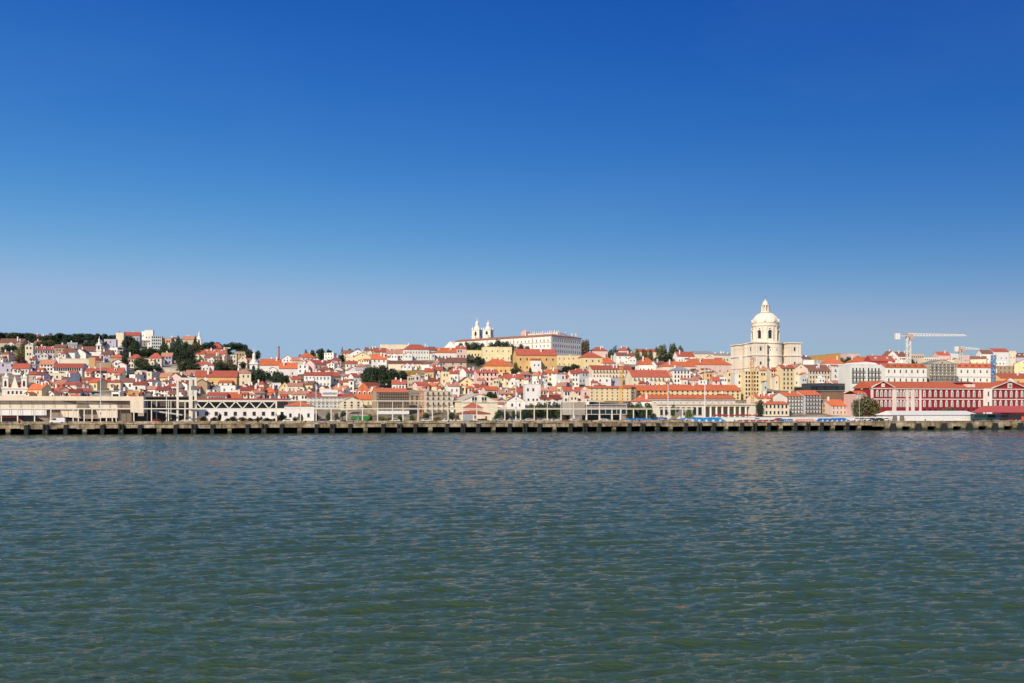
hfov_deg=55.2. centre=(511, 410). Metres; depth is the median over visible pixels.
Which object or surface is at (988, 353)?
house
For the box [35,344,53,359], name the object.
house
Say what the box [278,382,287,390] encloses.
house
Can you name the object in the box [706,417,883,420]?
quay hoarding
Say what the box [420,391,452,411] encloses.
apartment block
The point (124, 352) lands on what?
cypress tree
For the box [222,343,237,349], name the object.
pine tree
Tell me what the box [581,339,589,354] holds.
tree
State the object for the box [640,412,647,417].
tree
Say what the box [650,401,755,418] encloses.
colonnade
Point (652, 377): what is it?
house
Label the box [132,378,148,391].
house
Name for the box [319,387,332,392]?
house
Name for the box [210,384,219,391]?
house
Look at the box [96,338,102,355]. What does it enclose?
bell tower
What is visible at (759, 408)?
tree
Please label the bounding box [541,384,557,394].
house
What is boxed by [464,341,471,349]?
tree
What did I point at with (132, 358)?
house
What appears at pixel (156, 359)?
house
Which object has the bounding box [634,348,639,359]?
tree
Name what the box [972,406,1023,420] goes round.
roof
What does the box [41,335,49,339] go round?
tree
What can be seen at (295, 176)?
sky
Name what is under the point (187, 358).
tree
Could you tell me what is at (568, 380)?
house
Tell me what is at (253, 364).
bell tower
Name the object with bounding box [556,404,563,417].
tree
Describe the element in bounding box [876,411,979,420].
marquee
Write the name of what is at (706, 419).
tarpaulin stack
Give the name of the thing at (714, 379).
house
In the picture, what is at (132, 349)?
tree
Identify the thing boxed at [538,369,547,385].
house
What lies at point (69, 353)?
house
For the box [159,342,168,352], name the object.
tree
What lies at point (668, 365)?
house
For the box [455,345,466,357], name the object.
house
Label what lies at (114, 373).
house
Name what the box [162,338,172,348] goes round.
apartment block
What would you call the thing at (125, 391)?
house
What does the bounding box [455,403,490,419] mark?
quay shed
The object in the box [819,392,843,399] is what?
retaining wall
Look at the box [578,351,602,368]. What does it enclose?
house
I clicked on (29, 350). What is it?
apartment block
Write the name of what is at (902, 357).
house
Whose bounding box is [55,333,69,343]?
pine tree
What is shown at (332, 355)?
house
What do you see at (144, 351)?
tree
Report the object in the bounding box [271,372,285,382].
tree
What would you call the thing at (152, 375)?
house
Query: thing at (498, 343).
tree
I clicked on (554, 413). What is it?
tree
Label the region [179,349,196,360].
tree
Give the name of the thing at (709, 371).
house
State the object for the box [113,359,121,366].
house
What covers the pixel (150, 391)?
house
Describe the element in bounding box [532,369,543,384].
house
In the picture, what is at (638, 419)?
tarpaulin stack
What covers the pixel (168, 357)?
house
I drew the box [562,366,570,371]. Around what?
tree
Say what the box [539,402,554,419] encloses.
tree
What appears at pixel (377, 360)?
house
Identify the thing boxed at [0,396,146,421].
cruise terminal
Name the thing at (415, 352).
apartment block
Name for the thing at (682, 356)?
house
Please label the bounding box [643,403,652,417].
tree
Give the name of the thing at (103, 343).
pine tree
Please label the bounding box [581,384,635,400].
office block
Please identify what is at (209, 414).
warehouse
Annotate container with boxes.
[351,416,369,420]
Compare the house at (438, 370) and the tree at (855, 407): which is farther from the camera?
the house at (438, 370)
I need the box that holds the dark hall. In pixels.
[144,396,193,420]
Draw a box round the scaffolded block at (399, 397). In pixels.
[372,388,408,413]
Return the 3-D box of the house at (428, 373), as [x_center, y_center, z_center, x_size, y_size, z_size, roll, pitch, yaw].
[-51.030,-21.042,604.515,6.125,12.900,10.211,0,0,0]
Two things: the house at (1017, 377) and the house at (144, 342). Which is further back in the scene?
the house at (144, 342)
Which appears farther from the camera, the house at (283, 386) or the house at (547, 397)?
the house at (283, 386)
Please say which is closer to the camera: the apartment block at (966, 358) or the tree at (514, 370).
the tree at (514, 370)
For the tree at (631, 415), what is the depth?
440.87 m
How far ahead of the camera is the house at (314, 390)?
520.28 m
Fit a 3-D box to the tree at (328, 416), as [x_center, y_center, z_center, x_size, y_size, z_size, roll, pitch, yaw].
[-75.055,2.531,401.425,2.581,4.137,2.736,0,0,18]
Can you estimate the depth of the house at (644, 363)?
736.15 m
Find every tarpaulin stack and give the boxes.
[626,418,651,419]
[653,417,667,419]
[679,417,725,420]
[738,420,777,420]
[795,419,815,420]
[816,418,849,420]
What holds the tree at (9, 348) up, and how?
on the hillside
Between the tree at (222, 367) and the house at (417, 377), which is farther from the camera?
the tree at (222, 367)
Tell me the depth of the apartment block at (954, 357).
1118.64 m
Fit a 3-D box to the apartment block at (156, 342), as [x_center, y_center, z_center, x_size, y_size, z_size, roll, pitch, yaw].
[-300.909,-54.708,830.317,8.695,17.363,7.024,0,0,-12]
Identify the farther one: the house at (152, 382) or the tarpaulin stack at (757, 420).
the house at (152, 382)
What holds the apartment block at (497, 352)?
on the hillside
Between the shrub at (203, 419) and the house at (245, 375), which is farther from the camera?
the house at (245, 375)
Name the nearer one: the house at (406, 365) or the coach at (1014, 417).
the coach at (1014, 417)
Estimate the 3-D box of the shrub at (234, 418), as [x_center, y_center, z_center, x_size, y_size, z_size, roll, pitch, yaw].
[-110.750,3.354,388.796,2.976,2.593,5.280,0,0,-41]
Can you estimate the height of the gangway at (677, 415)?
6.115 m
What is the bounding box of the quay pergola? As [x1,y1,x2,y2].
[0,400,693,421]
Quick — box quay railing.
[0,420,691,422]
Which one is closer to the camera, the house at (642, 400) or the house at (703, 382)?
the house at (642, 400)
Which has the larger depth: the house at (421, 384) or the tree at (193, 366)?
the tree at (193, 366)
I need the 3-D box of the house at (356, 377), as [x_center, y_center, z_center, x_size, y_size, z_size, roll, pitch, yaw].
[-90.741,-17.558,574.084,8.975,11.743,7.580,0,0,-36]
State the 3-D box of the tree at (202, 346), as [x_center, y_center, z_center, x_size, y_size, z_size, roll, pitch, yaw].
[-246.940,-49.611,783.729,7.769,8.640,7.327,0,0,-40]
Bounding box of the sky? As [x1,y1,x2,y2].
[0,0,1023,362]
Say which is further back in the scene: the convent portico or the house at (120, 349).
the convent portico
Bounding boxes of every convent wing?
[879,363,926,381]
[955,362,996,381]
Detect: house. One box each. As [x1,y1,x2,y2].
[0,336,27,347]
[0,350,15,361]
[0,362,13,372]
[12,363,32,374]
[14,339,24,349]
[24,382,52,395]
[28,369,39,382]
[29,354,37,363]
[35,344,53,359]
[35,372,49,383]
[37,358,57,372]
[43,378,68,387]
[48,373,65,379]
[48,391,65,395]
[49,384,67,392]
[52,363,87,377]
[54,343,68,357]
[59,388,68,395]
[61,373,79,381]
[62,347,76,357]
[65,382,81,388]
[67,341,77,349]
[68,386,82,395]
[76,347,90,358]
[76,381,89,387]
[77,384,91,395]
[78,346,95,355]
[81,377,95,382]
[84,366,98,376]
[88,379,107,390]
[91,354,103,361]
[95,367,107,377]
[95,375,110,387]
[101,349,114,361]
[104,339,117,349]
[107,367,125,380]
[109,352,121,364]
[109,379,122,389]
[112,390,123,395]
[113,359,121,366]
[116,361,129,374]
[117,346,124,354]
[121,378,137,389]
[121,387,127,395]
[123,331,141,347]
[128,352,143,367]
[128,390,138,395]
[129,374,143,380]
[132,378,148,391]
[136,370,146,380]
[138,387,146,395]
[142,340,149,345]
[145,383,158,395]
[146,378,161,385]
[147,372,159,379]
[149,353,163,366]
[154,384,171,395]
[159,373,172,385]
[161,351,173,364]
[161,376,173,385]
[167,380,182,389]
[167,390,187,395]
[171,372,188,382]
[179,380,193,390]
[181,335,194,344]
[182,373,193,381]
[185,370,195,381]
[194,350,205,360]
[194,369,239,389]
[196,359,216,370]
[197,377,211,393]
[204,348,227,359]
[204,353,221,362]
[207,390,227,397]
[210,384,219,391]
[214,343,222,348]
[220,385,236,391]
[227,355,237,364]
[227,389,242,397]
[235,351,245,358]
[238,355,248,367]
[238,367,252,385]
[239,385,253,397]
[242,382,254,386]
[249,385,265,397]
[251,388,264,397]
[257,380,269,388]
[259,357,280,375]
[265,384,277,397]
[268,383,278,388]
[277,388,290,399]
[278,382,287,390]
[279,361,297,375]
[282,355,290,362]
[287,381,302,390]
[288,374,300,382]
[290,389,309,399]
[291,357,301,363]
[298,364,308,373]
[299,351,315,363]
[299,379,317,390]
[303,370,331,386]
[305,358,333,371]
[306,386,319,392]
[314,364,333,371]
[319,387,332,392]
[324,352,336,359]
[329,362,338,368]
[329,370,340,384]
[331,356,340,366]
[333,365,344,371]
[333,370,344,376]
[333,383,349,392]
[336,377,355,388]
[339,397,363,409]
[341,350,352,358]
[345,361,357,369]
[345,365,356,370]
[345,371,362,378]
[346,356,353,360]
[348,371,364,383]
[349,349,363,356]
[349,381,353,391]
[353,381,371,404]
[354,352,370,363]
[355,361,366,370]
[357,382,379,389]
[364,346,374,355]
[371,353,386,368]
[373,346,386,353]
[386,348,402,359]
[388,359,424,369]
[391,377,406,387]
[407,376,414,388]
[409,396,418,403]
[411,373,419,380]
[412,379,429,390]
[422,361,434,369]
[424,366,434,378]
[425,345,436,359]
[427,376,439,383]
[429,359,442,367]
[429,382,443,390]
[433,364,442,377]
[434,347,456,359]
[438,355,466,369]
[440,372,448,389]
[445,380,459,393]
[449,368,458,381]
[450,402,454,412]
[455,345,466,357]
[458,377,474,393]
[460,367,474,378]
[466,350,480,357]
[469,388,478,393]
[472,381,485,393]
[473,368,499,386]
[481,357,512,374]
[481,386,498,394]
[492,397,505,407]
[497,387,514,399]
[498,372,509,387]
[504,371,523,387]
[506,392,524,409]
[510,384,522,389]
[514,388,522,398]
[516,371,531,383]
[523,384,540,404]
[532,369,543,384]
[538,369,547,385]
[539,393,560,404]
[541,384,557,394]
[547,367,558,381]
[551,374,565,385]
[556,380,567,393]
[560,372,572,386]
[560,385,581,400]
[567,370,579,386]
[574,366,588,383]
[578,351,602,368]
[580,387,588,403]
[585,375,610,385]
[587,363,631,378]
[590,346,607,357]
[601,355,615,364]
[611,379,621,385]
[613,351,636,363]
[616,346,630,351]
[625,370,669,384]
[630,394,651,413]
[635,356,652,369]
[638,379,648,384]
[651,359,664,369]
[657,359,696,371]
[668,365,690,384]
[673,350,694,360]
[686,357,731,374]
[687,377,699,384]
[690,368,697,373]
[691,372,702,379]
[698,380,709,384]
[699,369,716,377]
[702,373,712,384]
[710,375,719,384]
[712,351,730,363]
[719,377,726,384]
[723,372,734,384]
[746,391,776,402]
[755,365,766,392]
[755,399,788,415]
[767,366,778,389]
[775,363,794,390]
[791,363,807,386]
[801,355,811,363]
[803,360,823,364]
[804,363,830,382]
[820,356,843,366]
[821,399,825,412]
[822,397,846,414]
[845,356,865,362]
[882,349,898,362]
[895,350,911,362]
[917,357,938,363]
[932,351,950,361]
[975,350,993,363]
[989,360,1005,365]
[993,372,1023,382]
[996,366,1013,372]
[1014,360,1023,372]
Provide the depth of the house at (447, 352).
776.28 m
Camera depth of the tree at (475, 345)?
837.31 m
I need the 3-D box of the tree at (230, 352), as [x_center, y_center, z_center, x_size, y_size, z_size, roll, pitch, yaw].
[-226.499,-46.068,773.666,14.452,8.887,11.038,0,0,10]
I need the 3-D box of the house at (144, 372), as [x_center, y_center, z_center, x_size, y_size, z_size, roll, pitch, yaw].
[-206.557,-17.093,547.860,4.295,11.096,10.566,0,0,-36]
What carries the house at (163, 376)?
on the hillside
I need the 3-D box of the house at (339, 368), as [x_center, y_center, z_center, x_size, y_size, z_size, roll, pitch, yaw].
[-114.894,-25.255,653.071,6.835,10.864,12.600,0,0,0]
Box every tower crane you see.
[224,347,230,362]
[619,362,623,403]
[739,356,759,402]
[894,333,965,362]
[954,347,979,362]
[991,355,995,381]
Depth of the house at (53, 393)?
455.03 m
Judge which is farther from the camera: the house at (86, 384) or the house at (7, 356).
the house at (7, 356)
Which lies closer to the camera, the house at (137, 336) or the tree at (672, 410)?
the tree at (672, 410)
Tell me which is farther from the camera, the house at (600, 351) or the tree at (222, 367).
the house at (600, 351)
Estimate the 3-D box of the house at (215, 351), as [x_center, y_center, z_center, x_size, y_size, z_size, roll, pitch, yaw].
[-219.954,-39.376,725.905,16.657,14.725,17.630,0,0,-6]
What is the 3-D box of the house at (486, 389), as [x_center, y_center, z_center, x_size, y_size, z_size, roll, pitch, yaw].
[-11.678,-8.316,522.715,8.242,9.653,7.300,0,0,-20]
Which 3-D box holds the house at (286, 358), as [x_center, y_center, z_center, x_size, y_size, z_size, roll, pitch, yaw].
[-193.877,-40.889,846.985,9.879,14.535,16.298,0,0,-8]
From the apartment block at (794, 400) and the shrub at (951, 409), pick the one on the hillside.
the apartment block at (794, 400)
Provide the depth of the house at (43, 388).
465.08 m
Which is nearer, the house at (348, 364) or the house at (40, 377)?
the house at (40, 377)
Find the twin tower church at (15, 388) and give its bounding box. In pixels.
[1,371,30,395]
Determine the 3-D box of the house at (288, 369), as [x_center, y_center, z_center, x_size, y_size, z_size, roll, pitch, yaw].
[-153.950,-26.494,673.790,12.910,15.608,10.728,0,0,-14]
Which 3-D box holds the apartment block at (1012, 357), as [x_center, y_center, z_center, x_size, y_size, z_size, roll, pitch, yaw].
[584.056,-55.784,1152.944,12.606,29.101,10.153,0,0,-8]
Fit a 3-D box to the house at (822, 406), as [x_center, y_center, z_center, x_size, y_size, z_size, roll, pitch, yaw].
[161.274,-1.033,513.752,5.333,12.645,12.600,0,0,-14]
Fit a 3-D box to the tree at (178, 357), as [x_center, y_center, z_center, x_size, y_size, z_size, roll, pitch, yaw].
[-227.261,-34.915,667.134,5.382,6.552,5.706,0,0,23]
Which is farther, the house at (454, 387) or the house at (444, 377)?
the house at (444, 377)
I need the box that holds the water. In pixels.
[0,429,1023,682]
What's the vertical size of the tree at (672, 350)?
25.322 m
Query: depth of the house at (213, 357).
697.96 m
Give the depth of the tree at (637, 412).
450.73 m
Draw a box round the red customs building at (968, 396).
[844,380,1023,416]
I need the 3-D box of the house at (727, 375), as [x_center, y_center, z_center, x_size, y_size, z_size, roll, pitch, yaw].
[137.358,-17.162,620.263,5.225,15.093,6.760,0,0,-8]
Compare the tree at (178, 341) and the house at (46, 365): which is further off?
the tree at (178, 341)
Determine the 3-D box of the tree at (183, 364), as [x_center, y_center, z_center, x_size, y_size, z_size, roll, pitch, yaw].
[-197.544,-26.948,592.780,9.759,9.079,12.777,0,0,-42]
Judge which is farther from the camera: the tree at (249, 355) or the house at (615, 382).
the tree at (249, 355)
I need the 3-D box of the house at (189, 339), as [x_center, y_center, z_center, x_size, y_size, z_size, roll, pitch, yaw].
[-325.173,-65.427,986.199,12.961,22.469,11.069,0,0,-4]
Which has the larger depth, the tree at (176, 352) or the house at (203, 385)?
the tree at (176, 352)
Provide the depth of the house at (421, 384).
539.02 m
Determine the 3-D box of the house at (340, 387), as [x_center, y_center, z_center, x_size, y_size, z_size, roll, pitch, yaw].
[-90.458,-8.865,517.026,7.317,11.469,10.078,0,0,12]
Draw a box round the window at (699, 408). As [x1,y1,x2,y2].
[698,407,701,415]
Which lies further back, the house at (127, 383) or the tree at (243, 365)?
the tree at (243, 365)
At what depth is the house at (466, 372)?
610.04 m
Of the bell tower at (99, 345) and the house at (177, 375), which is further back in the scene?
the bell tower at (99, 345)
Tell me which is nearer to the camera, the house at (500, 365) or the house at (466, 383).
the house at (466, 383)
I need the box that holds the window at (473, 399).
[471,397,477,401]
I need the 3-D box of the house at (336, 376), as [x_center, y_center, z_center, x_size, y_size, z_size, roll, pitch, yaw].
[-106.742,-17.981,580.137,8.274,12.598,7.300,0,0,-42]
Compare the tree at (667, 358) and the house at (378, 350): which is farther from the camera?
the tree at (667, 358)
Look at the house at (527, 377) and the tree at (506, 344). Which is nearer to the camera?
the house at (527, 377)
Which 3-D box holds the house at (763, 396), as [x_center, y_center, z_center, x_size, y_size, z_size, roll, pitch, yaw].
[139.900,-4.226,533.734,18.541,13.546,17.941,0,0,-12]
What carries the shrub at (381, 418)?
on the quay
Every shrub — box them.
[198,416,208,420]
[230,416,237,420]
[376,417,386,420]
[409,415,415,420]
[685,409,694,417]
[938,406,954,410]
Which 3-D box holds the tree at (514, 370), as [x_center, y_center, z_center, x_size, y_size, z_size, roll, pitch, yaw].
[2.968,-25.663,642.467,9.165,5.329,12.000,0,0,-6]
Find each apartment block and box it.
[25,344,34,362]
[116,332,125,346]
[145,330,153,341]
[151,336,162,350]
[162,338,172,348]
[380,344,409,348]
[403,343,428,359]
[419,388,422,416]
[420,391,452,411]
[481,346,511,360]
[512,347,556,371]
[557,354,581,365]
[633,348,663,359]
[691,351,712,358]
[730,373,739,387]
[739,371,759,399]
[772,390,802,413]
[795,390,820,413]
[828,367,837,379]
[838,362,881,391]
[841,353,859,358]
[864,354,894,364]
[911,353,923,362]
[949,353,957,362]
[959,355,969,362]
[970,355,986,363]
[988,348,1008,365]
[1009,351,1015,365]
[1016,352,1023,362]
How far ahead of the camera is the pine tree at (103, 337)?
886.27 m
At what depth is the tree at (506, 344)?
830.71 m
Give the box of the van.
[49,418,65,422]
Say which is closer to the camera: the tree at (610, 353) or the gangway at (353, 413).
the gangway at (353, 413)
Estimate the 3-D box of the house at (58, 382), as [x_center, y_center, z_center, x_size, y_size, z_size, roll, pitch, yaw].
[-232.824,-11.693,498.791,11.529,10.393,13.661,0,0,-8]
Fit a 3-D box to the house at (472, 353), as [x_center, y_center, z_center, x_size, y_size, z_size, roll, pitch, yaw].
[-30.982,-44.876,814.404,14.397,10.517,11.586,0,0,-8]
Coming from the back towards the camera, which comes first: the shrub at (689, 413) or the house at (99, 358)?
the house at (99, 358)
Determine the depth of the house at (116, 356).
643.13 m
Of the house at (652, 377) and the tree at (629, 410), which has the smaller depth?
the tree at (629, 410)
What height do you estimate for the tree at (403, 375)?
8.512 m
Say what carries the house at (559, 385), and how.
on the hillside
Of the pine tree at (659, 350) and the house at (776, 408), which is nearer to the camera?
the house at (776, 408)
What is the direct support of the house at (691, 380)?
on the hillside
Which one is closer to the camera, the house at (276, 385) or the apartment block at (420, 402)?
the apartment block at (420, 402)
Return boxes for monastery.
[444,321,581,354]
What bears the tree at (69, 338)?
on the hillside
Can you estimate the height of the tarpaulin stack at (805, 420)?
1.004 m
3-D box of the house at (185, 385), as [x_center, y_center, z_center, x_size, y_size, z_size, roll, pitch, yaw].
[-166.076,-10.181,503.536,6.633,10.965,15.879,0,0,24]
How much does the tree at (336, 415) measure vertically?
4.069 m
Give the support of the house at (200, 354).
on the hillside
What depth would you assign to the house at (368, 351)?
806.37 m
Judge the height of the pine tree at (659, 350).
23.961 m
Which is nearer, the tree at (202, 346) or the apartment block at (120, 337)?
the tree at (202, 346)
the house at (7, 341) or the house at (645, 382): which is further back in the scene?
the house at (7, 341)
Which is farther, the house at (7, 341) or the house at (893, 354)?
the house at (893, 354)
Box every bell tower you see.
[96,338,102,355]
[197,333,201,344]
[249,352,258,370]
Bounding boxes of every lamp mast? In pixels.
[100,363,100,420]
[704,369,705,417]
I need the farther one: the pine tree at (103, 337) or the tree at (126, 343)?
the pine tree at (103, 337)
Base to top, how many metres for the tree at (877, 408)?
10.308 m
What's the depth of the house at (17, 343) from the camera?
796.17 m
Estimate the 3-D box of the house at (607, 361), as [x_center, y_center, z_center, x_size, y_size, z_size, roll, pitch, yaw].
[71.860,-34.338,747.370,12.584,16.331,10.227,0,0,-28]
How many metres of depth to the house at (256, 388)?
496.09 m
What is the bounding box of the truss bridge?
[193,401,276,420]
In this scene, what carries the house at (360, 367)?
on the hillside
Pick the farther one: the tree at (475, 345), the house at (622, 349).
the house at (622, 349)
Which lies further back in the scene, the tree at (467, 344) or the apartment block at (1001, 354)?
the apartment block at (1001, 354)
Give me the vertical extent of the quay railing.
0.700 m
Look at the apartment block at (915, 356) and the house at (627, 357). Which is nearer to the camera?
the house at (627, 357)
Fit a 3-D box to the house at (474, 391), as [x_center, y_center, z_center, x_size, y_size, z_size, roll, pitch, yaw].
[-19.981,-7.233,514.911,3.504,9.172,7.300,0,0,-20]
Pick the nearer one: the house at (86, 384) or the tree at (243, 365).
the house at (86, 384)
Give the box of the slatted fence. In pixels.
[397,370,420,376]
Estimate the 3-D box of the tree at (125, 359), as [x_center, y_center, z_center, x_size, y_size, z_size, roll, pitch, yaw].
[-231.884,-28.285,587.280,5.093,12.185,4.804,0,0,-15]
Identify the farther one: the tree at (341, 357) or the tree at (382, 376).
the tree at (341, 357)
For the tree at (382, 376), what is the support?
on the hillside
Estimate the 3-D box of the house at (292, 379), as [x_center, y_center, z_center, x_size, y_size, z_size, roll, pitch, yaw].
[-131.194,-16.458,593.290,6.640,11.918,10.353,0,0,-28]
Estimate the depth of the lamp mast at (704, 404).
424.37 m
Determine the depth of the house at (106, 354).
666.64 m
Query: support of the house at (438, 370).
on the hillside
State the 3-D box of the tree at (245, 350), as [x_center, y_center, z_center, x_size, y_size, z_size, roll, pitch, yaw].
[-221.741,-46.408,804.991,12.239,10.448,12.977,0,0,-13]
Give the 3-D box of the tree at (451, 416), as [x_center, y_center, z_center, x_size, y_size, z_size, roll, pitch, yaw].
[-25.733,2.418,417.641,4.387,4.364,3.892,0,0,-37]
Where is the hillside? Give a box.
[0,342,955,420]
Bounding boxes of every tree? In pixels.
[0,332,8,339]
[1,344,13,352]
[9,332,27,339]
[14,354,23,362]
[16,358,27,362]
[17,342,24,359]
[18,333,32,341]
[27,334,36,342]
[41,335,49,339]
[42,341,51,345]
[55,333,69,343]
[60,335,74,342]
[71,333,85,342]
[74,336,85,344]
[85,335,98,340]
[91,341,106,345]
[95,333,107,340]
[121,337,133,352]
[121,348,128,357]
[121,354,128,364]
[127,342,140,356]
[133,357,147,367]
[136,364,153,371]
[140,348,149,356]
[145,347,156,352]
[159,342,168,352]
[165,347,172,352]
[173,346,183,357]
[173,355,182,362]
[174,336,182,348]
[176,359,193,371]
[177,357,197,363]
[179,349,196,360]
[181,341,188,351]
[185,362,201,371]
[190,347,200,354]
[198,344,208,349]
[204,342,214,348]
[213,360,225,364]
[213,363,228,370]
[217,347,233,354]
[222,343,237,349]
[227,364,239,370]
[231,342,247,350]
[234,348,248,353]
[239,361,246,368]
[246,351,253,357]
[251,368,268,384]
[255,350,260,359]
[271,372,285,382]
[277,414,285,420]
[278,375,290,384]
[316,348,324,359]
[326,412,330,420]
[333,412,338,418]
[338,354,345,362]
[360,368,370,381]
[367,366,379,382]
[376,365,389,386]
[385,368,401,386]
[398,370,407,381]
[422,413,429,418]
[446,412,454,419]
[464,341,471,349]
[469,342,479,349]
[475,356,482,366]
[478,343,485,349]
[492,339,503,346]
[493,411,501,419]
[501,341,509,346]
[502,411,510,419]
[510,368,522,373]
[510,410,518,417]
[518,409,528,419]
[525,403,539,418]
[536,402,546,418]
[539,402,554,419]
[550,402,560,418]
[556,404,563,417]
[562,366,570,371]
[570,364,580,369]
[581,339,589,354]
[608,349,613,359]
[626,402,634,417]
[628,411,636,417]
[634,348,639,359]
[634,402,645,417]
[640,349,647,358]
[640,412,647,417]
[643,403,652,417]
[648,349,652,359]
[651,356,663,360]
[655,344,666,356]
[662,354,673,362]
[669,343,676,360]
[670,404,675,414]
[756,399,764,416]
[851,399,863,416]
[852,395,876,416]
[869,399,880,416]
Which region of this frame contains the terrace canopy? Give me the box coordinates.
[808,353,839,359]
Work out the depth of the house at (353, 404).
459.38 m
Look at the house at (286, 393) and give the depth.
500.67 m
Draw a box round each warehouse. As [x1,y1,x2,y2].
[193,398,288,420]
[453,393,497,416]
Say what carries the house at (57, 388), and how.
on the hillside
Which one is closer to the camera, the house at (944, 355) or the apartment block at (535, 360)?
the apartment block at (535, 360)
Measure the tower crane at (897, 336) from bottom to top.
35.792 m
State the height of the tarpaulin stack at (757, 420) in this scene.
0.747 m
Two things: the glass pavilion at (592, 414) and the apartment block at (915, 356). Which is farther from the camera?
the apartment block at (915, 356)
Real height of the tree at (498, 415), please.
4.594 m
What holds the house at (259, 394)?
on the hillside
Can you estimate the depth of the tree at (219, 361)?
640.17 m
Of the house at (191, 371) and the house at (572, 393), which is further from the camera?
the house at (191, 371)
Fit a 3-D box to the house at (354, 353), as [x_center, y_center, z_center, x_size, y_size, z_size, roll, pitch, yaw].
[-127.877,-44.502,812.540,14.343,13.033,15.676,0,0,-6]
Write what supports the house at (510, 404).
on the hillside
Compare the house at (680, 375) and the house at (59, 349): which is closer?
the house at (680, 375)
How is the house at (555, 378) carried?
on the hillside
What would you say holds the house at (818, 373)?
on the hillside
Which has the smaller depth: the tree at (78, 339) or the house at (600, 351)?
the tree at (78, 339)
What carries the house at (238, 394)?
on the hillside
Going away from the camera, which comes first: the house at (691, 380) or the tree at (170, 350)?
the house at (691, 380)
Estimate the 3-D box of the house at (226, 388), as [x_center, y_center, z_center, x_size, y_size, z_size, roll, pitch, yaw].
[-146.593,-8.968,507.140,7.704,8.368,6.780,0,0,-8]
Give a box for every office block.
[306,390,354,407]
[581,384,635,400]
[623,385,668,397]
[663,382,741,399]
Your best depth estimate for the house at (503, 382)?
567.83 m
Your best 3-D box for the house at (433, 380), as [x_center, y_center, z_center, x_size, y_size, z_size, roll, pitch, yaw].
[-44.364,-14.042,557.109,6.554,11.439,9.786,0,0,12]
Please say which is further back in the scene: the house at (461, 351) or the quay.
the house at (461, 351)
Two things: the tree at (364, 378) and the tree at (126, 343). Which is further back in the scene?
the tree at (126, 343)
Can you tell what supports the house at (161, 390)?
on the hillside
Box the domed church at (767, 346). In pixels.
[730,295,801,372]
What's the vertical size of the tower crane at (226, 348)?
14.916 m
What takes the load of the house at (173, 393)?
on the hillside
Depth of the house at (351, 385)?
531.47 m
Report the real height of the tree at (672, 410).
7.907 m
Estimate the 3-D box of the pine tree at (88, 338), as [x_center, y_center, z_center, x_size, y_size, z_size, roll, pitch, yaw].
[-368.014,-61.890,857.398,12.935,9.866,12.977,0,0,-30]
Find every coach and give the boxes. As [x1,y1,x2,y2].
[970,414,994,420]
[986,414,1007,420]
[1000,414,1020,420]
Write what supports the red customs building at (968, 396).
on the quay
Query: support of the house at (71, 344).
on the hillside
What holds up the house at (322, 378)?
on the hillside
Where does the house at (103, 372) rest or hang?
on the hillside
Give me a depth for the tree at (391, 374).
546.01 m
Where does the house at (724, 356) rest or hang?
on the hillside
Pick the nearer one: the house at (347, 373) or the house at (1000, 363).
the house at (347, 373)
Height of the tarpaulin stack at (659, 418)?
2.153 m
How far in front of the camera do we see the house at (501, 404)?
482.29 m
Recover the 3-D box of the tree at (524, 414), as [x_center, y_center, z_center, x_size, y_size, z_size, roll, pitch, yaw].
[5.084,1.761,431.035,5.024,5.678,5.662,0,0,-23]
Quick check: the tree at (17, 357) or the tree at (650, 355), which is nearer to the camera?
the tree at (17, 357)
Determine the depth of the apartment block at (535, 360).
681.42 m
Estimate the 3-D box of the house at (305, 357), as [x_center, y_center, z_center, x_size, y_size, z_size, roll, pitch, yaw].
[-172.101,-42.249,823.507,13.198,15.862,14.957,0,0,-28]
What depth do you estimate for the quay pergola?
387.46 m
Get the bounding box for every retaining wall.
[51,358,88,364]
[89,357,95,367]
[96,362,111,367]
[152,367,183,372]
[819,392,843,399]
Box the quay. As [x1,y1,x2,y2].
[0,420,1023,434]
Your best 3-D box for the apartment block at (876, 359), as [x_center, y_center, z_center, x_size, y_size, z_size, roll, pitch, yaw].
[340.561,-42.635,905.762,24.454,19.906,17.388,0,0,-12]
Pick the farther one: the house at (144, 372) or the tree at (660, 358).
the tree at (660, 358)
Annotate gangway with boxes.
[339,406,363,420]
[671,409,684,419]
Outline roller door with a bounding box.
[463,415,471,419]
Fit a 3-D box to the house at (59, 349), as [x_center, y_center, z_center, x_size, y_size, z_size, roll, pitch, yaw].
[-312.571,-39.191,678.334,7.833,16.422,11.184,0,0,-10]
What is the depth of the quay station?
501.10 m
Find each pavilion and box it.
[284,401,313,420]
[562,402,626,419]
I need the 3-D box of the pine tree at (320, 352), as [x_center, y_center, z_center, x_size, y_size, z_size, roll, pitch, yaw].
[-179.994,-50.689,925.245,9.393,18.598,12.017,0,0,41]
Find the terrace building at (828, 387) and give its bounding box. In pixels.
[801,383,844,392]
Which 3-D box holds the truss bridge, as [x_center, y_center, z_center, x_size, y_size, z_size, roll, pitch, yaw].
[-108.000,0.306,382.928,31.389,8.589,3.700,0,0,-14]
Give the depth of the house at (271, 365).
673.64 m
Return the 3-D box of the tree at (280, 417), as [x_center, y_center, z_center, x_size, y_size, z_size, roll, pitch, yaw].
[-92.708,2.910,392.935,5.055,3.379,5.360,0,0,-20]
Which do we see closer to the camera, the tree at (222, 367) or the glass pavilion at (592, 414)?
the glass pavilion at (592, 414)
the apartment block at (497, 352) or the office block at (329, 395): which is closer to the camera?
the office block at (329, 395)
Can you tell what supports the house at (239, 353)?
on the hillside
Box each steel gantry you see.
[176,378,190,420]
[190,377,196,420]
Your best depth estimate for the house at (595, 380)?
577.28 m

